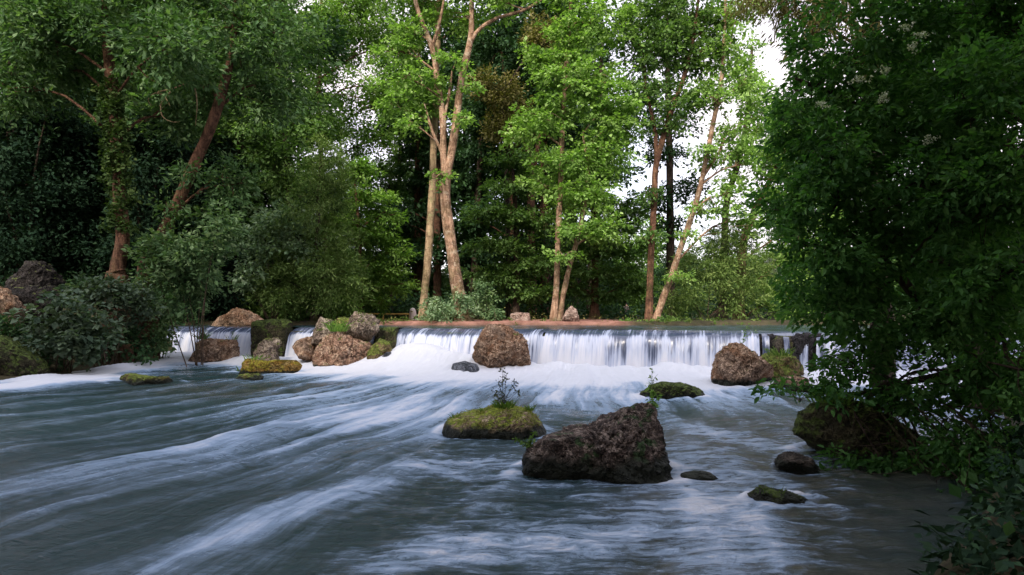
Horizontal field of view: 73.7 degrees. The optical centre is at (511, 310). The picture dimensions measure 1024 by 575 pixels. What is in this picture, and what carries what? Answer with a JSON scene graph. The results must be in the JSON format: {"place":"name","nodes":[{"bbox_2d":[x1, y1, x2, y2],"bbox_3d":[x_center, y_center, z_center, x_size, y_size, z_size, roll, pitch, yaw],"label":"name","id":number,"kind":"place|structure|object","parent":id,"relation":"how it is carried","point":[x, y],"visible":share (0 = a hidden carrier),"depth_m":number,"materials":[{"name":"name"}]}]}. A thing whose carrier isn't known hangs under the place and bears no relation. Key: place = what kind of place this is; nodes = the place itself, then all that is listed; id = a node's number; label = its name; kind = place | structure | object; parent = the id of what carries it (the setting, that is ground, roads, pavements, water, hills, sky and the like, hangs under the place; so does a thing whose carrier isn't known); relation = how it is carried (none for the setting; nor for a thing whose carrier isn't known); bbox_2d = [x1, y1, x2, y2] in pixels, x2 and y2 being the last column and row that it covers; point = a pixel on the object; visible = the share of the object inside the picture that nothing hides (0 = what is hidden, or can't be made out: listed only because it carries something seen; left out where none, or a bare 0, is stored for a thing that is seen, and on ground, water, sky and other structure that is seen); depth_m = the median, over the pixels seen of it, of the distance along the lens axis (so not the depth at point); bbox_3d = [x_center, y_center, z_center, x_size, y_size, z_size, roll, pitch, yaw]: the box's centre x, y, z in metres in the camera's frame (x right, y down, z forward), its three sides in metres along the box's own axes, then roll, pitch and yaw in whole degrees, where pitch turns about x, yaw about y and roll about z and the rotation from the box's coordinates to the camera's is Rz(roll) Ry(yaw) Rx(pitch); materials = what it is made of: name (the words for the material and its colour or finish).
{"place":"outdoors","nodes":[
{"label":"outdoors","id":0,"kind":"place"},
{"bbox_2d":[0,342,1008,574],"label":"river water","id":1,"kind":"structure","parent":0,"point":[364,466],"depth_m":7.04,"materials":[{"name":"liquid"}]},
{"bbox_2d":[119,373,172,385],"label":"boulder","id":2,"kind":"object","parent":1,"relation":"in","point":[133,379],"visible":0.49,"depth_m":16.85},
{"bbox_2d":[188,338,239,362],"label":"boulder","id":3,"kind":"object","parent":1,"relation":"in","point":[216,350],"visible":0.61,"depth_m":22.87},
{"bbox_2d":[252,337,281,360],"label":"boulder","id":4,"kind":"object","parent":1,"relation":"in","point":[268,348],"visible":0.7,"depth_m":22.45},
{"bbox_2d":[239,358,301,373],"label":"boulder","id":5,"kind":"object","parent":1,"relation":"in","point":[249,365],"visible":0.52,"depth_m":19.67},
{"bbox_2d":[250,318,292,356],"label":"stone pier","id":6,"kind":"structure","parent":1,"relation":"in","point":[280,329],"depth_m":23.91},
{"bbox_2d":[292,336,316,360],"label":"boulder","id":7,"kind":"object","parent":1,"relation":"in","point":[303,348],"visible":0.77,"depth_m":22.01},
{"bbox_2d":[309,331,372,366],"bbox_3d":[-5.441,1.460,22.074,2.242,1.622,1.732,0,0,-16],"label":"boulder","id":8,"kind":"object","parent":1,"relation":"in","point":[338,348],"visible":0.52,"depth_m":21.65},
{"bbox_2d":[311,317,336,344],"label":"boulder","id":9,"kind":"object","parent":8,"relation":"on","point":[320,331],"visible":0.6,"depth_m":22.19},
{"bbox_2d":[321,320,352,331],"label":"weed plant","id":10,"kind":"object","parent":8,"relation":"on","point":[333,327],"visible":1,"depth_m":21.78,"materials":[{"name":"green plant"}]},
{"bbox_2d":[346,311,379,341],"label":"boulder","id":11,"kind":"object","parent":8,"relation":"on","point":[365,327],"visible":0.9,"depth_m":22.15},
{"bbox_2d":[367,338,391,358],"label":"boulder","id":12,"kind":"object","parent":1,"relation":"in","point":[379,348],"visible":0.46,"depth_m":21.68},
{"bbox_2d":[451,361,478,371],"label":"boulder","id":13,"kind":"object","parent":1,"relation":"in","point":[463,366],"visible":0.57,"depth_m":19.61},
{"bbox_2d":[442,403,546,439],"bbox_3d":[-0.256,1.796,10.205,1.566,0.867,1.271,0,0,0],"label":"mossy rock","id":14,"kind":"object","parent":1,"relation":"in","point":[521,423],"visible":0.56,"depth_m":9.73,"materials":[{"name":"green stone"}]},
{"bbox_2d":[490,368,519,408],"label":"weed plant","id":15,"kind":"object","parent":14,"relation":"on","point":[506,404],"visible":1,"depth_m":10.02,"materials":[{"name":"green plant"}]},
{"bbox_2d":[472,324,530,367],"bbox_3d":[-0.303,1.280,20.693,1.848,1.793,1.500,0,0,0],"label":"boulder","id":16,"kind":"object","parent":1,"relation":"in","point":[499,345],"visible":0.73,"depth_m":20.08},
{"bbox_2d":[522,402,672,484],"bbox_3d":[0.987,1.694,7.719,1.857,1.284,1.265,0,0,0],"label":"boulder","id":17,"kind":"object","parent":1,"relation":"in","point":[625,445],"visible":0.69,"depth_m":7.37,"materials":[{"name":"stone"}]},
{"bbox_2d":[639,381,704,399],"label":"boulder","id":18,"kind":"object","parent":1,"relation":"in","point":[668,390],"visible":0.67,"depth_m":14.14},
{"bbox_2d":[680,470,717,480],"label":"boulder","id":19,"kind":"object","parent":1,"relation":"in","point":[702,475],"visible":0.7,"depth_m":7.42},
{"bbox_2d":[711,342,773,385],"bbox_3d":[5.811,1.527,17.143,1.709,1.464,1.377,0,0,0],"label":"boulder","id":20,"kind":"object","parent":1,"relation":"in","point":[736,363],"visible":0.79,"depth_m":16.74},
{"bbox_2d":[747,484,808,504],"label":"boulder","id":21,"kind":"object","parent":1,"relation":"in","point":[789,497],"visible":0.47,"depth_m":6.44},
{"bbox_2d":[761,353,804,377],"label":"boulder","id":22,"kind":"object","parent":1,"relation":"in","point":[779,363],"visible":0.37,"depth_m":17.50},
{"bbox_2d":[774,451,818,473],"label":"boulder","id":23,"kind":"object","parent":1,"relation":"in","point":[788,461],"visible":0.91,"depth_m":7.75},
{"bbox_2d":[792,398,922,460],"bbox_3d":[4.359,1.623,8.613,1.669,1.060,1.070,0,0,0],"label":"boulder","id":24,"kind":"object","parent":1,"relation":"in","point":[813,427],"visible":0.47,"depth_m":8.23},
{"bbox_2d":[799,376,872,404],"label":"weed plant","id":25,"kind":"object","parent":24,"relation":"on","point":[850,398],"visible":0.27,"depth_m":8.46,"materials":[{"name":"green plant"}]},
{"bbox_2d":[0,0,1021,271],"label":"sky","id":26,"kind":"structure","parent":0,"point":[771,65],"materials":[{"name":"white"}]},
{"bbox_2d":[0,286,1023,574],"bbox_3d":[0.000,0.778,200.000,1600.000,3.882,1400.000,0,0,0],"label":"ground","id":27,"kind":"structure","parent":0,"point":[948,564],"depth_m":28.14,"materials":[{"name":"soil"}]},
{"bbox_2d":[0,287,27,337],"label":"boulder","id":28,"kind":"object","parent":27,"relation":"on","point":[8,300],"visible":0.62,"depth_m":19.44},
{"bbox_2d":[0,312,33,344],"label":"bramble bush","id":29,"kind":"object","parent":27,"relation":"on","point":[8,329],"visible":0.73,"depth_m":18.62,"materials":[{"name":"green plant"}]},
{"bbox_2d":[0,335,50,375],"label":"boulder","id":30,"kind":"object","parent":27,"relation":"on","point":[15,360],"visible":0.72,"depth_m":17.40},
{"bbox_2d":[0,113,68,276],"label":"thicket bush","id":31,"kind":"object","parent":27,"relation":"on","point":[12,189],"visible":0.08,"depth_m":26.84,"materials":[{"name":"green plant"}]},
{"bbox_2d":[10,285,61,327],"bbox_3d":[-14.193,-0.079,20.329,1.361,1.378,1.175,0,0,0],"label":"boulder","id":32,"kind":"object","parent":27,"relation":"on","point":[27,294],"visible":0.49,"depth_m":20.02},
{"bbox_2d":[4,260,68,311],"bbox_3d":[-15.081,-0.606,21.505,1.798,1.959,1.456,0,0,0],"label":"boulder","id":33,"kind":"object","parent":27,"relation":"on","point":[40,273],"visible":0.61,"depth_m":21.12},
{"bbox_2d":[0,115,107,284],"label":"thicket bush","id":34,"kind":"object","parent":27,"relation":"on","point":[57,237],"visible":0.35,"depth_m":27.03,"materials":[{"name":"green plant"}]},
{"bbox_2d":[0,81,108,286],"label":"thicket bush","id":35,"kind":"object","parent":27,"relation":"on","point":[48,137],"visible":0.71,"depth_m":26.59,"materials":[{"name":"green plant"}]},
{"bbox_2d":[0,0,108,285],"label":"forest tree","id":36,"kind":"object","parent":27,"relation":"on","point":[34,70],"visible":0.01,"depth_m":28.37,"materials":[{"name":"green plant"}]},
{"bbox_2d":[2,285,128,372],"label":"broad leaved shrub","id":37,"kind":"object","parent":27,"relation":"on","point":[78,336],"visible":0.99,"depth_m":18.34,"materials":[{"name":"green plant"}]},
{"bbox_2d":[33,119,144,281],"bbox_3d":[-17.784,-4.199,29.122,4.388,7.649,5.455,0,0,38],"label":"thicket bush","id":38,"kind":"object","parent":27,"relation":"on","point":[92,211],"visible":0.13,"depth_m":28.45,"materials":[{"name":"green plant"}]},
{"bbox_2d":[0,271,216,372],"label":"bank undergrowth","id":39,"kind":"object","parent":27,"relation":"on","point":[61,361],"visible":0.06,"depth_m":25.70,"materials":[{"name":"green plant"}]},
{"bbox_2d":[57,272,167,367],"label":"broad leaved shrub","id":40,"kind":"object","parent":27,"relation":"on","point":[126,296],"visible":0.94,"depth_m":20.03,"materials":[{"name":"green plant"}]},
{"bbox_2d":[0,0,232,364],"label":"ivy clad tree","id":41,"kind":"object","parent":27,"relation":"on","point":[43,15],"visible":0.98,"depth_m":21.17,"materials":[{"name":"green plant"}]},
{"bbox_2d":[22,1,222,271],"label":"forest tree","id":42,"kind":"object","parent":27,"relation":"on","point":[85,106],"visible":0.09,"depth_m":29.48,"materials":[{"name":"green plant"}]},
{"bbox_2d":[87,320,166,365],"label":"bramble bush","id":43,"kind":"object","parent":27,"relation":"on","point":[132,332],"visible":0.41,"depth_m":20.73,"materials":[{"name":"green plant"}]},
{"bbox_2d":[79,98,208,293],"bbox_3d":[-15.598,-4.477,29.366,5.325,9.284,6.621,0,0,-35],"label":"thicket bush","id":44,"kind":"object","parent":27,"relation":"on","point":[147,171],"visible":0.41,"depth_m":28.11,"materials":[{"name":"green plant"}]},
{"bbox_2d":[132,302,193,358],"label":"bank shrub","id":45,"kind":"object","parent":27,"relation":"on","point":[163,333],"visible":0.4,"depth_m":22.33,"materials":[{"name":"green plant"}]},
{"bbox_2d":[82,0,280,315],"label":"forest tree","id":46,"kind":"object","parent":27,"relation":"on","point":[138,82],"visible":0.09,"depth_m":29.30,"materials":[{"name":"green plant"}]},
{"bbox_2d":[120,198,251,366],"bbox_3d":[-10.289,-0.537,21.802,3.788,6.276,3.084,0,0,24],"label":"bank shrub","id":47,"kind":"object","parent":27,"relation":"on","point":[183,257],"visible":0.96,"depth_m":21.50,"materials":[{"name":"green plant"}]},
{"bbox_2d":[130,118,259,323],"bbox_3d":[-13.883,-3.485,29.815,6.386,8.955,5.137,0,0,3],"label":"thicket bush","id":48,"kind":"object","parent":27,"relation":"on","point":[186,154],"visible":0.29,"depth_m":29.06,"materials":[{"name":"green plant"}]},
{"bbox_2d":[117,0,342,308],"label":"forest tree","id":49,"kind":"object","parent":27,"relation":"on","point":[196,210],"visible":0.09,"depth_m":30.83,"materials":[{"name":"green plant"}]},
{"bbox_2d":[133,0,329,361],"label":"leaning tree","id":50,"kind":"object","parent":27,"relation":"on","point":[233,14],"visible":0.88,"depth_m":22.50,"materials":[{"name":"green plant"}]},
{"bbox_2d":[211,307,263,325],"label":"boulder","id":51,"kind":"object","parent":27,"relation":"on","point":[236,316],"visible":0.68,"depth_m":26.90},
{"bbox_2d":[190,166,286,314],"bbox_3d":[-13.266,-3.004,33.318,4.664,8.132,5.799,0,0,-19],"label":"thicket bush","id":52,"kind":"object","parent":27,"relation":"on","point":[265,190],"visible":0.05,"depth_m":33.01,"materials":[{"name":"green plant"}]},
{"bbox_2d":[166,0,346,320],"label":"bushy tree","id":53,"kind":"object","parent":27,"relation":"on","point":[281,152],"visible":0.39,"depth_m":30.44,"materials":[{"name":"green plant"}]},
{"bbox_2d":[239,284,289,319],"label":"leafy bush","id":54,"kind":"object","parent":27,"relation":"on","point":[262,316],"visible":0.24,"depth_m":29.65,"materials":[{"name":"green plant"}]},
{"bbox_2d":[209,162,327,318],"bbox_3d":[-12.662,-3.470,35.103,6.535,9.163,5.256,0,0,-12],"label":"thicket bush","id":55,"kind":"object","parent":27,"relation":"on","point":[267,200],"visible":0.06,"depth_m":34.45,"materials":[{"name":"green plant"}]},
{"bbox_2d":[221,192,324,318],"bbox_3d":[-10.057,-2.258,28.862,4.492,5.599,2.600,0,0,0],"label":"elder bush","id":56,"kind":"object","parent":27,"relation":"on","point":[260,247],"visible":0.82,"depth_m":28.53,"materials":[{"name":"green plant"}]},
{"bbox_2d":[225,0,364,316],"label":"forest tree","id":57,"kind":"object","parent":27,"relation":"on","point":[335,46],"visible":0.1,"depth_m":38.30,"materials":[{"name":"green plant"}]},
{"bbox_2d":[269,287,328,320],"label":"leafy bush","id":58,"kind":"object","parent":27,"relation":"on","point":[299,316],"visible":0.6,"depth_m":28.85,"materials":[{"name":"green plant"}]},
{"bbox_2d":[239,131,377,320],"bbox_3d":[-8.613,-3.519,29.171,6.055,8.646,4.485,0,0,0],"label":"feathery yew","id":59,"kind":"object","parent":27,"relation":"on","point":[321,272],"visible":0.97,"depth_m":28.51,"materials":[{"name":"green plant"}]},
{"bbox_2d":[268,3,358,268],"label":"forest tree","id":60,"kind":"object","parent":27,"relation":"on","point":[337,119],"visible":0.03,"depth_m":50.70,"materials":[{"name":"green plant"}]},
{"bbox_2d":[308,284,364,319],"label":"leafy bush","id":61,"kind":"object","parent":27,"relation":"on","point":[337,314],"visible":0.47,"depth_m":29.17,"materials":[{"name":"green plant"}]},
{"bbox_2d":[322,130,377,315],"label":"forest tree","id":62,"kind":"object","parent":27,"relation":"on","point":[357,155],"visible":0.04,"depth_m":54.44,"materials":[{"name":"green plant"}]},
{"bbox_2d":[279,0,431,315],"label":"slender sky tree","id":63,"kind":"object","parent":27,"relation":"on","point":[363,28],"visible":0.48,"depth_m":44.00,"materials":[{"name":"green plant"}]},
{"bbox_2d":[335,162,379,298],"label":"forest tree","id":64,"kind":"object","parent":27,"relation":"on","point":[366,213],"visible":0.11,"depth_m":50.40,"materials":[{"name":"green plant"}]},
{"bbox_2d":[308,154,429,316],"bbox_3d":[-6.937,-3.401,32.447,6.012,8.078,3.051,0,0,0],"label":"tiered beech","id":65,"kind":"object","parent":27,"relation":"on","point":[377,238],"visible":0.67,"depth_m":32.32,"materials":[{"name":"green plant"}]},
{"bbox_2d":[373,327,398,348],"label":"masonry block","id":66,"kind":"structure","parent":27,"relation":"on","point":[388,334],"depth_m":22.87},
{"bbox_2d":[366,175,417,317],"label":"forest tree","id":67,"kind":"object","parent":27,"relation":"on","point":[391,186],"visible":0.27,"depth_m":49.49,"materials":[{"name":"green plant"}]},
{"bbox_2d":[359,87,433,318],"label":"forest tree","id":68,"kind":"object","parent":27,"relation":"on","point":[390,166],"visible":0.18,"depth_m":52.08,"materials":[{"name":"green plant"}]},
{"bbox_2d":[373,125,456,292],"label":"forest tree","id":69,"kind":"object","parent":27,"relation":"on","point":[408,188],"visible":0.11,"depth_m":52.46,"materials":[{"name":"green plant"}]},
{"bbox_2d":[361,1,473,313],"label":"forest tree","id":70,"kind":"object","parent":27,"relation":"on","point":[419,187],"visible":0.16,"depth_m":50.04,"materials":[{"name":"green plant"}]},
{"bbox_2d":[382,0,461,320],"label":"pale straight tree","id":71,"kind":"object","parent":27,"relation":"on","point":[428,251],"visible":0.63,"depth_m":29.89,"materials":[{"name":"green plant"}]},
{"bbox_2d":[374,12,489,311],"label":"forest tree","id":72,"kind":"object","parent":27,"relation":"on","point":[439,256],"visible":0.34,"depth_m":45.32,"materials":[{"name":"green plant"}]},
{"bbox_2d":[415,286,481,322],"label":"rounded bush","id":73,"kind":"object","parent":27,"relation":"on","point":[449,311],"visible":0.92,"depth_m":28.54,"materials":[{"name":"green plant"}]},
{"bbox_2d":[366,0,545,320],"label":"forked maple","id":74,"kind":"object","parent":27,"relation":"on","point":[436,95],"visible":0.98,"depth_m":28.87,"materials":[{"name":"green plant"}]},
{"bbox_2d":[412,53,522,295],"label":"forest tree","id":75,"kind":"object","parent":27,"relation":"on","point":[466,287],"visible":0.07,"depth_m":51.92,"materials":[{"name":"green plant"}]},
{"bbox_2d":[421,1,523,319],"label":"forest tree","id":76,"kind":"object","parent":27,"relation":"on","point":[470,180],"visible":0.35,"depth_m":44.66,"materials":[{"name":"green plant"}]},
{"bbox_2d":[467,275,505,320],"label":"rounded bush","id":77,"kind":"object","parent":27,"relation":"on","point":[494,314],"visible":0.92,"depth_m":29.15,"materials":[{"name":"green plant"}]},
{"bbox_2d":[447,17,554,311],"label":"forest tree","id":78,"kind":"object","parent":27,"relation":"on","point":[458,225],"visible":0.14,"depth_m":43.36,"materials":[{"name":"green plant"}]},
{"bbox_2d":[450,0,576,318],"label":"reddish trunk tree","id":79,"kind":"object","parent":27,"relation":"on","point":[505,43],"visible":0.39,"depth_m":40.50,"materials":[{"name":"green plant"}]},
{"bbox_2d":[465,9,563,318],"bbox_3d":[0.081,-8.005,37.979,5.912,17.400,3.054,0,0,0],"label":"olive maple","id":80,"kind":"object","parent":27,"relation":"on","point":[504,98],"visible":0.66,"depth_m":37.65,"materials":[{"name":"green plant"}]},
{"bbox_2d":[457,143,577,313],"bbox_3d":[0.179,-4.087,36.049,6.957,9.523,3.645,0,0,0],"label":"tiered beech","id":81,"kind":"object","parent":27,"relation":"on","point":[517,220],"visible":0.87,"depth_m":35.70,"materials":[{"name":"green plant"}]},
{"bbox_2d":[463,0,622,318],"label":"forest tree","id":82,"kind":"object","parent":27,"relation":"on","point":[542,205],"visible":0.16,"depth_m":42.29,"materials":[{"name":"green plant"}]},
{"bbox_2d":[494,1,606,311],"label":"forest tree","id":83,"kind":"object","parent":27,"relation":"on","point":[525,15],"visible":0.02,"depth_m":51.81,"materials":[{"name":"green plant"}]},
{"bbox_2d":[288,331,815,364],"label":"weir wall","id":84,"kind":"structure","parent":27,"relation":"on","point":[778,340],"depth_m":19.75,"materials":[{"name":"concrete"}]},
{"bbox_2d":[498,0,649,320],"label":"twin stemmed maple","id":85,"kind":"object","parent":27,"relation":"on","point":[547,63],"visible":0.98,"depth_m":29.47,"materials":[{"name":"green plant"}]},
{"bbox_2d":[537,40,636,307],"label":"forest tree","id":86,"kind":"object","parent":27,"relation":"on","point":[620,189],"visible":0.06,"depth_m":53.03,"materials":[{"name":"green plant"}]},
{"bbox_2d":[534,161,663,318],"bbox_3d":[4.679,-3.964,36.387,7.360,9.455,4.022,0,0,0],"label":"tiered beech","id":87,"kind":"object","parent":27,"relation":"on","point":[596,274],"visible":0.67,"depth_m":36.19,"materials":[{"name":"green plant"}]},
{"bbox_2d":[548,3,649,318],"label":"forest tree","id":88,"kind":"object","parent":27,"relation":"on","point":[640,168],"visible":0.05,"depth_m":44.97,"materials":[{"name":"green plant"}]},
{"bbox_2d":[376,316,823,324],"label":"bank grass","id":89,"kind":"structure","parent":27,"relation":"on","point":[652,320],"depth_m":28.77,"materials":[{"name":"green plant"}]},
{"bbox_2d":[582,262,638,318],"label":"thicket bush","id":90,"kind":"object","parent":27,"relation":"on","point":[616,313],"visible":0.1,"depth_m":63.01,"materials":[{"name":"green plant"}]},
{"bbox_2d":[304,278,928,319],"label":"woodland undergrowth","id":91,"kind":"object","parent":27,"relation":"on","point":[582,309],"visible":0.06,"depth_m":40.82,"materials":[{"name":"green plant"}]},
{"bbox_2d":[611,215,676,318],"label":"bush","id":92,"kind":"object","parent":27,"relation":"on","point":[657,251],"visible":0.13,"depth_m":75.09,"materials":[{"name":"green plant"}]},
{"bbox_2d":[633,249,703,318],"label":"thicket bush","id":93,"kind":"object","parent":27,"relation":"on","point":[659,279],"visible":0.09,"depth_m":63.79,"materials":[{"name":"green plant"}]},
{"bbox_2d":[623,0,717,316],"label":"dark trunked tree","id":94,"kind":"object","parent":27,"relation":"on","point":[670,153],"visible":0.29,"depth_m":38.80,"materials":[{"name":"green plant"}]},
{"bbox_2d":[601,0,750,320],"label":"red trunked tree","id":95,"kind":"object","parent":27,"relation":"on","point":[661,32],"visible":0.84,"depth_m":30.53,"materials":[{"name":"brown plant"}]},
{"bbox_2d":[652,0,785,319],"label":"slanting tree","id":96,"kind":"object","parent":27,"relation":"on","point":[742,88],"visible":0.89,"depth_m":30.10,"materials":[{"name":"green plant"}]},
{"bbox_2d":[652,220,788,319],"bbox_3d":[9.468,-1.577,31.472,6.494,5.170,3.529,0,0,0],"label":"yew bush","id":97,"kind":"object","parent":27,"relation":"on","point":[711,261],"visible":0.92,"depth_m":31.18,"materials":[{"name":"green plant"}]},
{"bbox_2d":[716,46,782,319],"bbox_3d":[12.691,-6.769,35.851,4.470,14.890,3.618,0,0,0],"label":"gnarled tree","id":98,"kind":"object","parent":27,"relation":"on","point":[727,81],"visible":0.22,"depth_m":35.84,"materials":[{"name":"green plant"}]},
{"bbox_2d":[732,108,847,319],"bbox_3d":[13.891,-4.521,33.896,6.024,11.467,4.276,0,0,0],"label":"stout leaning tree","id":99,"kind":"object","parent":27,"relation":"on","point":[780,259],"visible":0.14,"depth_m":33.82,"materials":[{"name":"green plant"}]},
{"bbox_2d":[791,332,821,360],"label":"ledge rock","id":100,"kind":"object","parent":27,"relation":"on","point":[800,341],"visible":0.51,"depth_m":19.43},
{"bbox_2d":[723,0,907,387],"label":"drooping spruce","id":101,"kind":"object","parent":27,"relation":"on","point":[784,10],"visible":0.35,"depth_m":15.96,"materials":[{"name":"green plant"}]},
{"bbox_2d":[738,0,1023,498],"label":"overhanging tree","id":102,"kind":"object","parent":27,"relation":"on","point":[978,172],"visible":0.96,"depth_m":7.87,"materials":[{"name":"green plant"}]},
{"bbox_2d":[866,0,1023,408],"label":"dark bank tree","id":103,"kind":"object","parent":27,"relation":"on","point":[969,3],"visible":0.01,"depth_m":12.76,"materials":[{"name":"green plant"}]},
{"bbox_2d":[907,413,1023,574],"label":"shaded bank cover","id":104,"kind":"object","parent":27,"relation":"on","point":[983,563],"visible":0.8,"depth_m":4.37,"materials":[{"name":"green plant"}]},
{"bbox_2d":[948,403,1023,566],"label":"bank undergrowth","id":105,"kind":"object","parent":27,"relation":"on","point":[1008,527],"visible":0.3,"depth_m":4.28,"materials":[{"name":"green plant"}]},
{"bbox_2d":[165,326,1019,372],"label":"waterfall","id":106,"kind":"structure","parent":0,"point":[614,348],"depth_m":20.92,"materials":[{"name":"liquid"}]},
{"bbox_2d":[179,325,1014,333],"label":"water","id":107,"kind":"structure","parent":0,"point":[719,327],"depth_m":24.62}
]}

